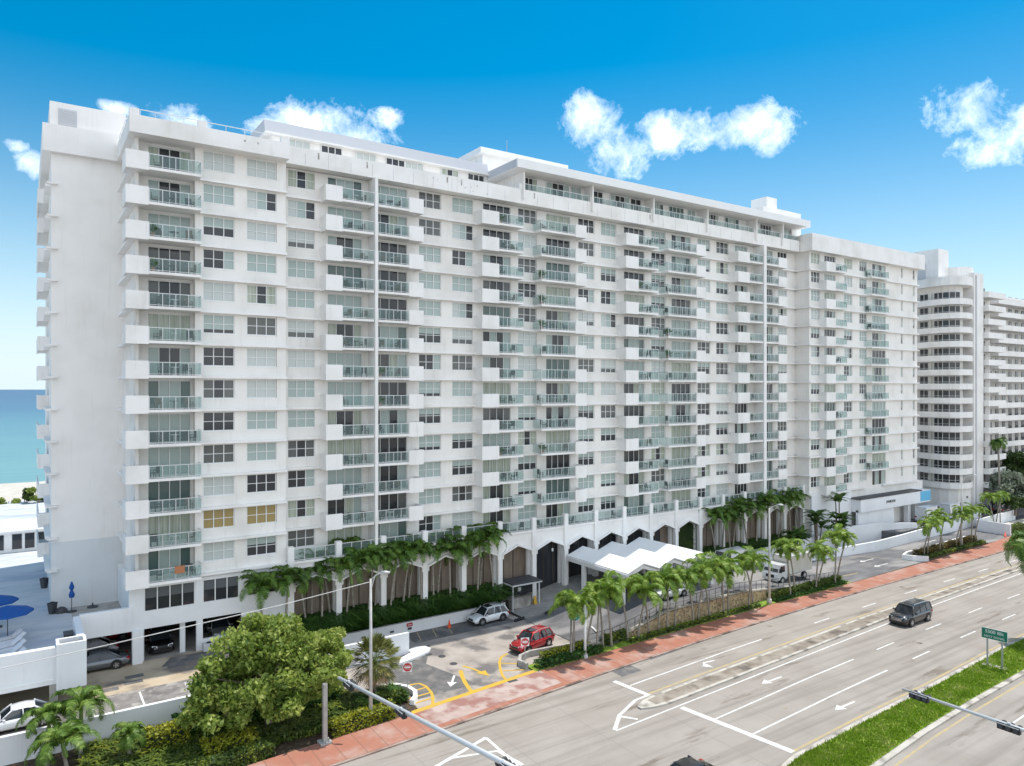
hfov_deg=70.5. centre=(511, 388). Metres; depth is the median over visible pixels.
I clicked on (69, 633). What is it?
storage bin
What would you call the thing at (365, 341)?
patio chair
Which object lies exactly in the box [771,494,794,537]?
palm tree
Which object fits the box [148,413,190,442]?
sliding door
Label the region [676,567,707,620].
palm tree
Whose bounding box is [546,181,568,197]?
sliding door
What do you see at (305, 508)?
window
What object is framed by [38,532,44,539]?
window
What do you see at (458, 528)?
palm tree
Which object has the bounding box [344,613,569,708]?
forecourt
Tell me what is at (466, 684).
forecourt markings
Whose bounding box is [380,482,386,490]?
patio chair
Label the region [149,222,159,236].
potted plant
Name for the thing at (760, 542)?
fern ground cover
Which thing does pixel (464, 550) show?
palm tree
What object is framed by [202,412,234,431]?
window
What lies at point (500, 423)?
patio chair
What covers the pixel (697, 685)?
median strip
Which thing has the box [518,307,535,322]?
window
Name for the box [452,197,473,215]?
window
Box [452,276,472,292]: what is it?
window
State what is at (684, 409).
sliding door
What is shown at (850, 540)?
palm tree
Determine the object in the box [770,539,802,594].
palm tree
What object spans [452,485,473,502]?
window
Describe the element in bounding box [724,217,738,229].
sliding door
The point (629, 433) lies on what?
sliding door
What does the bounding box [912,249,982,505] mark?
curved tower
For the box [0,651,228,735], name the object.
yard markings
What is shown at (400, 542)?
palm tree
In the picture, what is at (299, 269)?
window
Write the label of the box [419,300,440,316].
window
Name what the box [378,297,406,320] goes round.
sliding door
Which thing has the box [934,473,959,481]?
window
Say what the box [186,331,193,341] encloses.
patio chair
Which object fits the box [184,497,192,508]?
patio chair
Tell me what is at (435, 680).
asphalt patches
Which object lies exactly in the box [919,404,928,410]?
window
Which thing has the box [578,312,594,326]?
window
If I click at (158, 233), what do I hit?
patio chair
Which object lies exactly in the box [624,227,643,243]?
sliding door
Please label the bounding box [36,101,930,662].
condominium tower
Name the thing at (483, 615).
parked car
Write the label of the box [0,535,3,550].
window
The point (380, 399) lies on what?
potted plant
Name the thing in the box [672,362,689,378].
sliding door
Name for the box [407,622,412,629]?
wall sign
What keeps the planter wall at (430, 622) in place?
on the forecourt
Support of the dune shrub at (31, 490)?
on the dune ground
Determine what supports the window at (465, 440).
in the condominium tower at (258, 473)
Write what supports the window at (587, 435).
in the condominium tower at (258, 473)
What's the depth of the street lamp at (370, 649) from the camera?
51.63 m
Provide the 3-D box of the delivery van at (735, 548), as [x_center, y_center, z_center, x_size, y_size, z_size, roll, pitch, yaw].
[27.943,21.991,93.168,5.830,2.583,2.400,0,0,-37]
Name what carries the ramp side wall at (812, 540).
on the ground at (852, 582)
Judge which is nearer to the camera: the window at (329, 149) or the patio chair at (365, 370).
the patio chair at (365, 370)
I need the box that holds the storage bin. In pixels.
[63,630,73,637]
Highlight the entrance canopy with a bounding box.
[567,537,712,604]
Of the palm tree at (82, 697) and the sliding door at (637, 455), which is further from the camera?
the sliding door at (637, 455)
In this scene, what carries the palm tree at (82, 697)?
on the planting bed at (284, 747)
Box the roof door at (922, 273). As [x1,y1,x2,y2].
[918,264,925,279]
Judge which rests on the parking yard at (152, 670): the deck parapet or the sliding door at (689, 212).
the deck parapet
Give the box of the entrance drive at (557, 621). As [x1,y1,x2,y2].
[504,564,826,645]
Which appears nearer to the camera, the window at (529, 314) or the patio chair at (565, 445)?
the window at (529, 314)
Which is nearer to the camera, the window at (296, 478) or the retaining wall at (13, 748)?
the retaining wall at (13, 748)
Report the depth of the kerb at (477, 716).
60.57 m
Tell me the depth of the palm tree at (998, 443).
133.98 m
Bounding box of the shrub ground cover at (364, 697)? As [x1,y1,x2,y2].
[348,682,409,707]
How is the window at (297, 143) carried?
in the condominium tower at (258, 473)
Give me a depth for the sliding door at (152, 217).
61.46 m
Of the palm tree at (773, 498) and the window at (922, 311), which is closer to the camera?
the palm tree at (773, 498)
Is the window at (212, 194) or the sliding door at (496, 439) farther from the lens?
the sliding door at (496, 439)
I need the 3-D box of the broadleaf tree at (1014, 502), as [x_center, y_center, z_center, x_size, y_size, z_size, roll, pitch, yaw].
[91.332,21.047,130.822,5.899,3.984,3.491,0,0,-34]
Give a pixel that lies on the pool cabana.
(17, 535)
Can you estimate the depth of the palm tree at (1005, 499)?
126.05 m
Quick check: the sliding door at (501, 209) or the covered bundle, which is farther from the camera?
the sliding door at (501, 209)
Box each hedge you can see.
[143,719,191,751]
[171,687,341,736]
[182,737,275,765]
[196,726,260,755]
[328,698,396,737]
[377,688,408,704]
[533,643,603,669]
[538,639,590,658]
[599,628,625,645]
[628,602,762,642]
[767,574,842,599]
[772,580,847,602]
[912,534,976,555]
[923,539,985,558]
[1011,522,1023,533]
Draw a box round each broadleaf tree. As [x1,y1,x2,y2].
[175,611,354,735]
[985,468,1023,496]
[1000,451,1023,475]
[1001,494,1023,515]
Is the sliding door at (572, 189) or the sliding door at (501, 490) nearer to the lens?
the sliding door at (501, 490)
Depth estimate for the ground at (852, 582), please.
92.83 m
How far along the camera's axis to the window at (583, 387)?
87.37 m
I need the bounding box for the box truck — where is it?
[762,549,811,582]
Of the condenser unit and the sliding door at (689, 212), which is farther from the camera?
the sliding door at (689, 212)
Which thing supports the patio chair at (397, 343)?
on the condominium tower at (258, 473)
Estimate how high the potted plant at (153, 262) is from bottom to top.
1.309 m
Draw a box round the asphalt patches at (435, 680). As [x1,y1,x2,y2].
[364,617,513,699]
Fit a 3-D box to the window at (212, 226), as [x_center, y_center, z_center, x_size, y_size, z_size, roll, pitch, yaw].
[-25.396,-13.955,62.696,2.700,1.710,0.250,0,0,-34]
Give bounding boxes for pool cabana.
[0,518,44,553]
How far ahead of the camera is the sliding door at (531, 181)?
82.50 m
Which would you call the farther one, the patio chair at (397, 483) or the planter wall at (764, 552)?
the planter wall at (764, 552)
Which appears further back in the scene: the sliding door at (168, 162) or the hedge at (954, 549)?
the hedge at (954, 549)
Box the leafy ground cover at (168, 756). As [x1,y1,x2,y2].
[69,683,368,765]
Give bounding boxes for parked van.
[915,504,942,520]
[939,501,963,518]
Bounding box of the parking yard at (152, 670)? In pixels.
[0,613,240,710]
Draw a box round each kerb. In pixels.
[329,548,1012,765]
[781,636,1023,765]
[902,536,963,561]
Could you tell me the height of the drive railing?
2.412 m
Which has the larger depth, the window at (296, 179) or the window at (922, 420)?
the window at (922, 420)
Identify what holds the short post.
on the verge at (623, 643)
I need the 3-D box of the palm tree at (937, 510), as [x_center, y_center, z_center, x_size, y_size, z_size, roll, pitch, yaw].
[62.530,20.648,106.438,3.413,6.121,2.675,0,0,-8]
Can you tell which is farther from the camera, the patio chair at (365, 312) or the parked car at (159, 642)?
the patio chair at (365, 312)
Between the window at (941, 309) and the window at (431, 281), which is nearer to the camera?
the window at (431, 281)
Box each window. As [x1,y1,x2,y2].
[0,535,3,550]
[11,534,21,549]
[24,533,33,548]
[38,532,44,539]
[144,582,194,610]
[202,150,234,174]
[202,183,234,206]
[202,216,234,238]
[202,248,234,270]
[202,281,234,302]
[202,314,234,334]
[202,347,234,366]
[202,379,234,398]
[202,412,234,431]
[202,444,234,464]
[202,476,234,497]
[202,508,234,530]
[202,540,234,562]
[203,576,238,601]
[246,158,276,180]
[246,221,275,242]
[246,253,276,274]
[246,285,276,305]
[246,348,276,367]
[246,380,276,398]
[246,411,276,430]
[246,442,276,462]
[246,473,276,493]
[246,504,276,525]
[246,535,276,557]
[247,189,275,211]
[247,316,276,336]
[248,571,275,594]
[287,169,315,190]
[287,199,315,220]
[287,229,315,249]
[287,259,315,279]
[287,290,314,308]
[287,320,315,338]
[287,350,315,368]
[287,410,315,428]
[287,439,314,458]
[287,469,315,488]
[288,380,315,397]
[288,499,315,518]
[288,528,315,548]
[290,139,309,148]
[321,145,341,154]
[356,151,375,161]
[386,157,404,166]
[405,161,422,169]
[419,191,441,210]
[419,218,440,236]
[419,245,441,263]
[419,272,441,290]
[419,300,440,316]
[419,327,441,343]
[419,354,441,370]
[419,381,440,396]
[419,408,441,423]
[419,434,441,451]
[419,461,440,478]
[419,488,441,505]
[419,514,441,532]
[441,168,458,176]
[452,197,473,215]
[452,223,473,241]
[452,249,472,266]
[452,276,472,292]
[452,302,472,318]
[452,328,472,344]
[452,355,473,370]
[452,381,473,396]
[452,407,473,423]
[452,433,473,449]
[452,459,473,475]
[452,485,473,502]
[452,511,472,527]
[467,173,483,181]
[518,208,535,224]
[518,233,536,249]
[518,257,535,273]
[518,282,536,298]
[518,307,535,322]
[518,332,536,347]
[518,357,536,371]
[518,382,536,396]
[518,406,536,421]
[518,431,536,445]
[518,455,536,470]
[518,480,535,495]
[518,504,535,520]
[578,218,593,233]
[578,241,594,257]
[578,265,594,280]
[578,288,594,303]
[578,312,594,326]
[578,335,594,349]
[578,359,594,372]
[578,382,593,395]
[578,405,593,418]
[578,428,593,442]
[578,451,593,465]
[578,475,594,488]
[578,498,593,513]
[601,473,615,487]
[601,495,616,510]
[919,294,928,300]
[919,308,928,314]
[919,321,928,328]
[919,335,928,342]
[919,349,928,355]
[919,363,928,369]
[919,376,928,383]
[919,390,928,397]
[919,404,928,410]
[919,417,928,424]
[919,431,928,438]
[919,444,928,452]
[919,458,928,466]
[919,472,928,479]
[934,291,959,299]
[934,305,959,313]
[934,320,959,327]
[934,334,959,341]
[934,348,959,355]
[934,362,959,369]
[934,376,959,383]
[934,390,959,397]
[934,404,959,411]
[934,418,959,425]
[934,432,959,439]
[934,445,959,453]
[934,459,959,468]
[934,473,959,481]
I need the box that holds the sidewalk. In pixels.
[247,536,1016,765]
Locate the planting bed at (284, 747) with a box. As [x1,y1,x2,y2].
[5,689,417,765]
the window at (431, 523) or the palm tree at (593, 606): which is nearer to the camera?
the palm tree at (593, 606)
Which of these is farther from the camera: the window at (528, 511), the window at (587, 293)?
the window at (587, 293)
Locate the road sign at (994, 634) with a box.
[981,626,1007,669]
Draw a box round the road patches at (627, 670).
[612,645,690,676]
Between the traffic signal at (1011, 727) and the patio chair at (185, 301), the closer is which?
the traffic signal at (1011, 727)
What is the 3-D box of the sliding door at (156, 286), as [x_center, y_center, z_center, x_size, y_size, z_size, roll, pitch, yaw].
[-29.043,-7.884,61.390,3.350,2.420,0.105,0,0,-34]
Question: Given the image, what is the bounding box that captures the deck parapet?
[0,607,142,702]
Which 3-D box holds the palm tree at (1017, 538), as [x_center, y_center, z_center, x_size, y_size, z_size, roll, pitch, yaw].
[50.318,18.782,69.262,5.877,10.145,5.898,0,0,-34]
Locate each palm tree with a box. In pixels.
[15,700,75,765]
[24,718,101,765]
[49,685,115,758]
[108,721,146,760]
[237,569,281,613]
[267,564,308,613]
[283,565,330,617]
[299,548,330,613]
[305,562,341,617]
[313,552,345,612]
[321,550,374,612]
[324,536,365,607]
[356,541,397,628]
[361,547,397,604]
[382,542,413,623]
[386,537,411,601]
[389,534,429,601]
[403,534,430,597]
[411,541,441,599]
[419,537,451,594]
[428,528,461,592]
[429,533,471,595]
[448,524,485,554]
[448,538,474,590]
[466,531,498,590]
[467,521,500,585]
[473,525,511,586]
[548,593,589,652]
[553,587,596,651]
[581,581,608,645]
[581,586,620,647]
[584,582,613,644]
[587,570,624,646]
[610,572,637,640]
[626,570,663,634]
[626,575,666,636]
[650,563,680,631]
[651,568,684,629]
[667,565,693,626]
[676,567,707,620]
[682,553,726,620]
[688,558,719,615]
[701,507,728,548]
[703,549,739,613]
[711,504,745,546]
[714,505,739,547]
[714,556,745,611]
[725,498,756,545]
[728,551,762,603]
[731,495,759,544]
[734,545,772,606]
[747,492,776,540]
[752,489,783,539]
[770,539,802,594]
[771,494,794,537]
[774,537,804,586]
[778,487,802,530]
[787,487,810,527]
[804,539,832,586]
[810,547,838,582]
[820,523,852,582]
[831,528,857,577]
[916,518,942,553]
[919,516,942,552]
[925,508,947,546]
[932,513,953,549]
[948,510,973,546]
[951,505,974,544]
[963,502,984,541]
[971,506,991,541]
[979,492,1000,521]
[990,437,1007,501]
[991,491,1009,521]
[991,491,1009,522]
[1002,530,1023,574]
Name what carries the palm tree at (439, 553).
on the planter bed
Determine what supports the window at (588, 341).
in the condominium tower at (258, 473)
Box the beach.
[0,481,44,501]
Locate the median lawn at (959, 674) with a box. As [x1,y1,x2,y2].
[792,640,1023,765]
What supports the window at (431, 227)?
in the condominium tower at (258, 473)
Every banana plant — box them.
[779,525,812,548]
[802,509,831,543]
[823,491,848,524]
[826,511,855,541]
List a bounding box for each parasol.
[0,595,18,627]
[0,605,33,641]
[66,582,76,612]
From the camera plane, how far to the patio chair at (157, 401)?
59.68 m
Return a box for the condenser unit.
[202,640,214,652]
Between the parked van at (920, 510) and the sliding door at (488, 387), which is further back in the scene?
the parked van at (920, 510)
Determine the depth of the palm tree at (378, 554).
69.18 m
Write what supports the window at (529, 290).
in the condominium tower at (258, 473)
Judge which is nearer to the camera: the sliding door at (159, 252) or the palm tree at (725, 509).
the sliding door at (159, 252)
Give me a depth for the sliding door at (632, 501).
91.72 m
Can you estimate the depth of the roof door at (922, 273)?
135.62 m
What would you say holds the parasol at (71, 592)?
on the pool deck
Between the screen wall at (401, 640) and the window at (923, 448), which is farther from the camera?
the window at (923, 448)
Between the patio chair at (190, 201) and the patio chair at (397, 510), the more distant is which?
the patio chair at (397, 510)
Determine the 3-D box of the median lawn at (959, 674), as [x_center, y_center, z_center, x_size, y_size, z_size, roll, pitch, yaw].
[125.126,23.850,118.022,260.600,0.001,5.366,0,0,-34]
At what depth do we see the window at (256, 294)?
64.78 m
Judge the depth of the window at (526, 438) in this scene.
82.50 m
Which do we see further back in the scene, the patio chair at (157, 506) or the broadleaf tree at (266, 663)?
the patio chair at (157, 506)
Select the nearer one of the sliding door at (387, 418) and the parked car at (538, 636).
the parked car at (538, 636)
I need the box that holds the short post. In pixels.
[583,604,587,657]
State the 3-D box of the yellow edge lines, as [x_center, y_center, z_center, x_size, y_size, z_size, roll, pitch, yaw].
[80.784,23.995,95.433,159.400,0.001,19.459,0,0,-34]
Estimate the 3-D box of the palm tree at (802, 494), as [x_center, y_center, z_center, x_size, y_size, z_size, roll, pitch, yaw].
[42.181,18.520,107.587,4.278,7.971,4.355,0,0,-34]
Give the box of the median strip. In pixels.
[637,564,1023,709]
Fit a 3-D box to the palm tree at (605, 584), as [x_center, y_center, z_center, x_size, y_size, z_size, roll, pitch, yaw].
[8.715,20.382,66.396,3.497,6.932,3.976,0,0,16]
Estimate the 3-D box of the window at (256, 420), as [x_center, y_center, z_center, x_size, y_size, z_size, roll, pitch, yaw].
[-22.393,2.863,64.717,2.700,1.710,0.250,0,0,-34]
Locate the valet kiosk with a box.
[503,575,541,611]
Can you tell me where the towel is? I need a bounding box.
[174,565,184,573]
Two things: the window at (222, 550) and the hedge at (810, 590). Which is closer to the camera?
the window at (222, 550)
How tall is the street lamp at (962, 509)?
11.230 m
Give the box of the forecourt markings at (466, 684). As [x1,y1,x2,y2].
[409,540,934,713]
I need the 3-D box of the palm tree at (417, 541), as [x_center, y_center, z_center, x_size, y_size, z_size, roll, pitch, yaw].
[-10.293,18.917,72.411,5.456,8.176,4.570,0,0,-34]
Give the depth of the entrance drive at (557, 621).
76.59 m
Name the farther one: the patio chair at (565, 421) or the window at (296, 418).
the patio chair at (565, 421)
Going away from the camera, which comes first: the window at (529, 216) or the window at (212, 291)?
the window at (212, 291)
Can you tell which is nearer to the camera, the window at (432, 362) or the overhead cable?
the overhead cable
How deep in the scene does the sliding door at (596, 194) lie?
88.16 m
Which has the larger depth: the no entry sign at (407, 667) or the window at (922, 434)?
the window at (922, 434)
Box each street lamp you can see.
[369,571,389,710]
[767,504,782,603]
[961,475,977,544]
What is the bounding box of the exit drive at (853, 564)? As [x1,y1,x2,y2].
[806,515,1023,581]
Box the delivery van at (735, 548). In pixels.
[715,546,745,570]
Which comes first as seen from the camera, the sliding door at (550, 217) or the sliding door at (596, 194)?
the sliding door at (550, 217)
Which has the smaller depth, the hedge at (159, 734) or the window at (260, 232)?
the hedge at (159, 734)
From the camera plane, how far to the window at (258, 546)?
64.77 m
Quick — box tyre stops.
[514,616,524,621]
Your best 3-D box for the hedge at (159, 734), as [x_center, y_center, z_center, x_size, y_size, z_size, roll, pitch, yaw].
[-23.139,23.195,48.539,3.097,1.574,1.893,0,0,-34]
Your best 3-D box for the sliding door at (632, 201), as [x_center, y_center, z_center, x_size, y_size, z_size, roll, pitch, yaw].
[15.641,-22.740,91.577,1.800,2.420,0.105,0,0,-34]
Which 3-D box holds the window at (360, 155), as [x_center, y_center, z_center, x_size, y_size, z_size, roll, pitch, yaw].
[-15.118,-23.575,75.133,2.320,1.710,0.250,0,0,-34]
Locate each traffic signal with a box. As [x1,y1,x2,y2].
[337,676,515,765]
[902,688,1023,735]
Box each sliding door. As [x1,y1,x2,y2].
[148,145,190,172]
[148,179,190,206]
[148,213,190,239]
[148,246,190,273]
[148,280,190,307]
[148,313,190,341]
[148,347,190,374]
[148,380,190,408]
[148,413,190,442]
[148,446,190,475]
[148,479,190,509]
[148,513,190,542]
[148,547,190,576]
[328,177,361,200]
[328,206,361,230]
[328,235,361,259]
[328,264,361,288]
[328,294,361,318]
[328,323,361,347]
[328,352,361,376]
[328,381,361,404]
[328,410,361,434]
[328,439,361,463]
[328,467,361,492]
[328,497,361,521]
[328,526,361,552]
[378,185,406,208]
[378,213,406,236]
[378,241,406,264]
[378,269,406,292]
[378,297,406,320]
[378,326,406,348]
[378,354,406,377]
[378,382,406,405]
[378,409,406,433]
[378,437,406,461]
[378,464,406,489]
[378,493,406,517]
[378,521,406,543]
[483,203,509,223]
[483,228,509,249]
[483,254,509,275]
[483,280,509,300]
[483,305,509,326]
[483,331,509,352]
[483,357,509,378]
[483,382,509,402]
[483,408,509,428]
[483,433,509,454]
[483,458,509,479]
[483,484,509,504]
[483,509,509,529]
[525,177,536,191]
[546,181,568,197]
[546,213,569,232]
[546,238,569,257]
[546,262,569,281]
[546,286,569,305]
[546,310,569,330]
[546,334,569,354]
[546,359,569,378]
[546,383,569,402]
[546,406,569,427]
[546,430,569,451]
[546,454,569,475]
[546,478,569,499]
[546,503,569,523]
[570,186,580,199]
[594,191,602,203]
[610,194,629,208]
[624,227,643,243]
[624,249,643,266]
[624,271,643,289]
[624,294,643,311]
[624,316,643,334]
[624,338,643,355]
[624,361,643,379]
[624,383,643,400]
[624,405,643,423]
[624,427,643,445]
[624,449,643,467]
[624,472,643,489]
[624,494,643,513]
[630,198,640,210]
[655,203,663,215]
[668,206,683,218]
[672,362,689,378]
[672,383,689,401]
[672,404,689,422]
[672,425,689,443]
[672,446,689,464]
[672,468,689,486]
[672,489,689,507]
[687,209,694,220]
[709,214,718,225]
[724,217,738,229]
[760,224,770,235]
[784,229,791,238]
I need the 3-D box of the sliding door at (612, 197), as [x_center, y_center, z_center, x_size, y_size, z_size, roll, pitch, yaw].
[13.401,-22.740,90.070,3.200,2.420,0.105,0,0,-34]
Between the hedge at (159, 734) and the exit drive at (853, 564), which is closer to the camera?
the hedge at (159, 734)
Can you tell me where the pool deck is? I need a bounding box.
[0,500,120,650]
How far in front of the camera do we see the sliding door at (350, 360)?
70.53 m
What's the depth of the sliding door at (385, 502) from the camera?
73.20 m
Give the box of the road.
[339,550,1023,765]
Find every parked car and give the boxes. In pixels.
[0,698,58,732]
[87,637,118,650]
[87,646,129,671]
[103,632,130,640]
[144,625,174,654]
[204,615,232,636]
[467,602,508,625]
[509,624,554,652]
[654,586,688,600]
[670,755,712,765]
[976,503,992,511]
[992,503,1009,512]
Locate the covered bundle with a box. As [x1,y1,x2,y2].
[55,606,67,613]
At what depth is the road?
55.53 m
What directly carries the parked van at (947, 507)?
on the driveway
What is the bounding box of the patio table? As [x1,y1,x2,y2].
[169,535,178,544]
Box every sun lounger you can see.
[0,628,21,641]
[0,631,25,644]
[0,636,21,648]
[0,639,25,652]
[0,643,21,654]
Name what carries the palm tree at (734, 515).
on the right planter bed
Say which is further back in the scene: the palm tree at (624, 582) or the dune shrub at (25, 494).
the dune shrub at (25, 494)
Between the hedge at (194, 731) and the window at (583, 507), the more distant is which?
the window at (583, 507)
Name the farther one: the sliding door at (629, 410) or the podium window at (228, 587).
the sliding door at (629, 410)
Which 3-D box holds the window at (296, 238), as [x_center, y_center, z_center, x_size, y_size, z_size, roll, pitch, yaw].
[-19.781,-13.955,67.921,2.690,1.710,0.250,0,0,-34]
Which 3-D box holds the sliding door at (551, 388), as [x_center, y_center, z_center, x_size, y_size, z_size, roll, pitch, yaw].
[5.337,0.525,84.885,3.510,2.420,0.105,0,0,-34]
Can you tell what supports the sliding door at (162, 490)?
in the condominium tower at (258, 473)
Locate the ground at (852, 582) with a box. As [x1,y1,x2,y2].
[509,541,994,640]
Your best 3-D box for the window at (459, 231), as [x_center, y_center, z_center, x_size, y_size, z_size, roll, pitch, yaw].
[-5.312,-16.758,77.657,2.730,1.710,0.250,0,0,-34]
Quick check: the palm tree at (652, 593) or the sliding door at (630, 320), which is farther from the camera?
the sliding door at (630, 320)
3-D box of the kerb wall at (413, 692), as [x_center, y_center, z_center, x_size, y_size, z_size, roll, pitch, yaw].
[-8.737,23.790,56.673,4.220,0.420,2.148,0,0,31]
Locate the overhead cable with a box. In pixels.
[0,582,368,668]
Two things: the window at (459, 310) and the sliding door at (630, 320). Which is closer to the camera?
the window at (459, 310)
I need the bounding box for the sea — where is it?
[0,390,44,483]
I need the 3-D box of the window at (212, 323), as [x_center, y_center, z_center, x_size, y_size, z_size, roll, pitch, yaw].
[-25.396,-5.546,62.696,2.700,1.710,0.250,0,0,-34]
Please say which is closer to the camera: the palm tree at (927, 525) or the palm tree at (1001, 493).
the palm tree at (927, 525)
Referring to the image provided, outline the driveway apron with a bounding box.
[418,670,561,724]
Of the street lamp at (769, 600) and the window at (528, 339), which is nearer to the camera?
the street lamp at (769, 600)
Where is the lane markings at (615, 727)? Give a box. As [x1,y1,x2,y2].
[435,560,1023,765]
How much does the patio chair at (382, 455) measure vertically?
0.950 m
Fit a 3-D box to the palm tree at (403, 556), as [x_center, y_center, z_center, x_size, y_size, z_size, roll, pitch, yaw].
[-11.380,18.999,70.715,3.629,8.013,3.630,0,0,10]
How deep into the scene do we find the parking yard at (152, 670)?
56.92 m
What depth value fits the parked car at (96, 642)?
60.32 m
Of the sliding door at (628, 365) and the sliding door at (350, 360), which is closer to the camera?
the sliding door at (350, 360)
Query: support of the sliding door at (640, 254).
in the condominium tower at (258, 473)
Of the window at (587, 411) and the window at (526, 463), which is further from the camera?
the window at (587, 411)
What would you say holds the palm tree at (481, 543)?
on the planter bed
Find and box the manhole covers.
[426,586,922,708]
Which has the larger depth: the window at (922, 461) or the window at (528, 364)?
the window at (922, 461)
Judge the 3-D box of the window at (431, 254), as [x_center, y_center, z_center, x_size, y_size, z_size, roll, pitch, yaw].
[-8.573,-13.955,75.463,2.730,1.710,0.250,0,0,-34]
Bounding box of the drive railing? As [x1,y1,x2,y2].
[589,571,833,645]
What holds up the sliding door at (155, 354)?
in the condominium tower at (258, 473)
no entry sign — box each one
[403,662,411,689]
[521,638,528,645]
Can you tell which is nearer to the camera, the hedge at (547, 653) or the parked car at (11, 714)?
the parked car at (11, 714)
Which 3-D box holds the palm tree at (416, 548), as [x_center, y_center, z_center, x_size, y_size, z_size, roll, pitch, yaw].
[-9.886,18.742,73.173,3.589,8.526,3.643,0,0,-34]
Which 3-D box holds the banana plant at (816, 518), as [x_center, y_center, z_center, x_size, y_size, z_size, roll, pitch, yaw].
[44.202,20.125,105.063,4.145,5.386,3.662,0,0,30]
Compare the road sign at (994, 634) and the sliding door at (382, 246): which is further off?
the sliding door at (382, 246)
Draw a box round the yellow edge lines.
[648,563,1023,765]
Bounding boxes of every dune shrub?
[0,497,20,503]
[21,488,33,502]
[24,487,41,502]
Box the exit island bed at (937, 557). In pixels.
[916,542,987,560]
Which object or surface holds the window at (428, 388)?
in the condominium tower at (258, 473)
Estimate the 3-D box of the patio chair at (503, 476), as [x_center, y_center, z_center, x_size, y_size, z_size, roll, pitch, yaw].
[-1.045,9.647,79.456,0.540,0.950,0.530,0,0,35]
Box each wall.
[0,695,206,765]
[305,602,504,644]
[329,632,408,667]
[380,683,417,704]
[518,641,580,668]
[600,587,786,644]
[679,545,776,565]
[751,512,980,564]
[792,535,846,550]
[844,522,916,545]
[976,510,1014,535]
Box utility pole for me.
[317,682,332,745]
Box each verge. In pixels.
[528,581,851,670]
[1005,519,1023,534]
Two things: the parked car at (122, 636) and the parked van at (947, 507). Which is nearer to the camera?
the parked car at (122, 636)
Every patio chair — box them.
[150,466,159,477]
[150,534,157,545]
[151,192,157,201]
[153,330,161,340]
[154,228,161,236]
[154,398,161,407]
[154,501,161,510]
[156,296,163,305]
[156,568,163,578]
[182,364,191,374]
[183,298,192,307]
[184,398,192,408]
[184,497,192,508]
[185,198,193,206]
[185,230,192,239]
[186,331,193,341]
[186,563,195,575]
[187,530,194,541]
[189,264,195,274]
[343,280,349,287]
[343,338,349,345]
[343,485,348,493]
[343,513,350,523]
[344,309,351,317]
[344,455,351,464]
[345,222,352,227]
[345,251,352,258]
[358,511,365,521]
[359,454,366,463]
[360,252,367,260]
[360,281,365,289]
[360,310,367,318]
[360,339,366,347]
[361,368,366,376]
[361,425,368,433]
[380,255,387,262]
[380,453,386,461]
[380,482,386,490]
[392,228,399,235]
[394,200,401,206]
[394,312,399,320]
[394,340,399,348]
[394,396,399,405]
[394,481,399,489]
[395,507,402,517]
[396,368,402,377]
[499,421,505,429]
[499,472,505,480]
[508,395,514,402]
[509,370,514,378]
[509,421,514,429]
[562,443,567,450]
[563,419,567,426]
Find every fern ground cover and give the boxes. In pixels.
[296,582,525,637]
[696,533,813,552]
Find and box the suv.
[888,597,932,626]
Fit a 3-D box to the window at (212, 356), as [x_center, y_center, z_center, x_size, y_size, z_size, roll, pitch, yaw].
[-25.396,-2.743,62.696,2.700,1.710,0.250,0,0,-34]
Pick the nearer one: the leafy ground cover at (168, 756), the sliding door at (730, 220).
the leafy ground cover at (168, 756)
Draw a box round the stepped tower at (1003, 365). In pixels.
[983,288,1023,502]
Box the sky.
[0,0,1023,389]
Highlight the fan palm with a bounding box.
[350,631,402,692]
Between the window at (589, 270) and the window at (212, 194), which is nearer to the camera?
the window at (212, 194)
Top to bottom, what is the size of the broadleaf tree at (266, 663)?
8.087 m
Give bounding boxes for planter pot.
[39,577,48,588]
[47,601,57,614]
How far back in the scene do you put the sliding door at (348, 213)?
70.53 m
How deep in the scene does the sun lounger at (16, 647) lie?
51.97 m
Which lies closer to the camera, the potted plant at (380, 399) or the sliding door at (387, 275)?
the potted plant at (380, 399)
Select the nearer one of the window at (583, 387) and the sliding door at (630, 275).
the window at (583, 387)
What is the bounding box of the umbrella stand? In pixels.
[87,603,97,608]
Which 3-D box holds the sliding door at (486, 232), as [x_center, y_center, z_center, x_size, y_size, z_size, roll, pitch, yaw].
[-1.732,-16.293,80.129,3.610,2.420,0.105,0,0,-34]
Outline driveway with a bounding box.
[882,497,1023,538]
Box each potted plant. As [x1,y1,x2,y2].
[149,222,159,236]
[150,257,158,270]
[379,365,384,375]
[379,394,385,405]
[499,214,504,222]
[537,269,547,278]
[537,294,545,303]
[537,443,545,453]
[538,320,545,328]
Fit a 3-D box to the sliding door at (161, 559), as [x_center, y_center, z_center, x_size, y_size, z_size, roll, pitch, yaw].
[-29.043,14.540,61.390,3.350,2.420,0.105,0,0,-34]
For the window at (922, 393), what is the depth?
135.52 m
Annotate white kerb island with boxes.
[399,646,430,664]
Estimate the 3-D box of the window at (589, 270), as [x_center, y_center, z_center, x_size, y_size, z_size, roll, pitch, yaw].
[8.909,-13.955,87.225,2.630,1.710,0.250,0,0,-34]
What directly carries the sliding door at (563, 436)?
in the condominium tower at (258, 473)

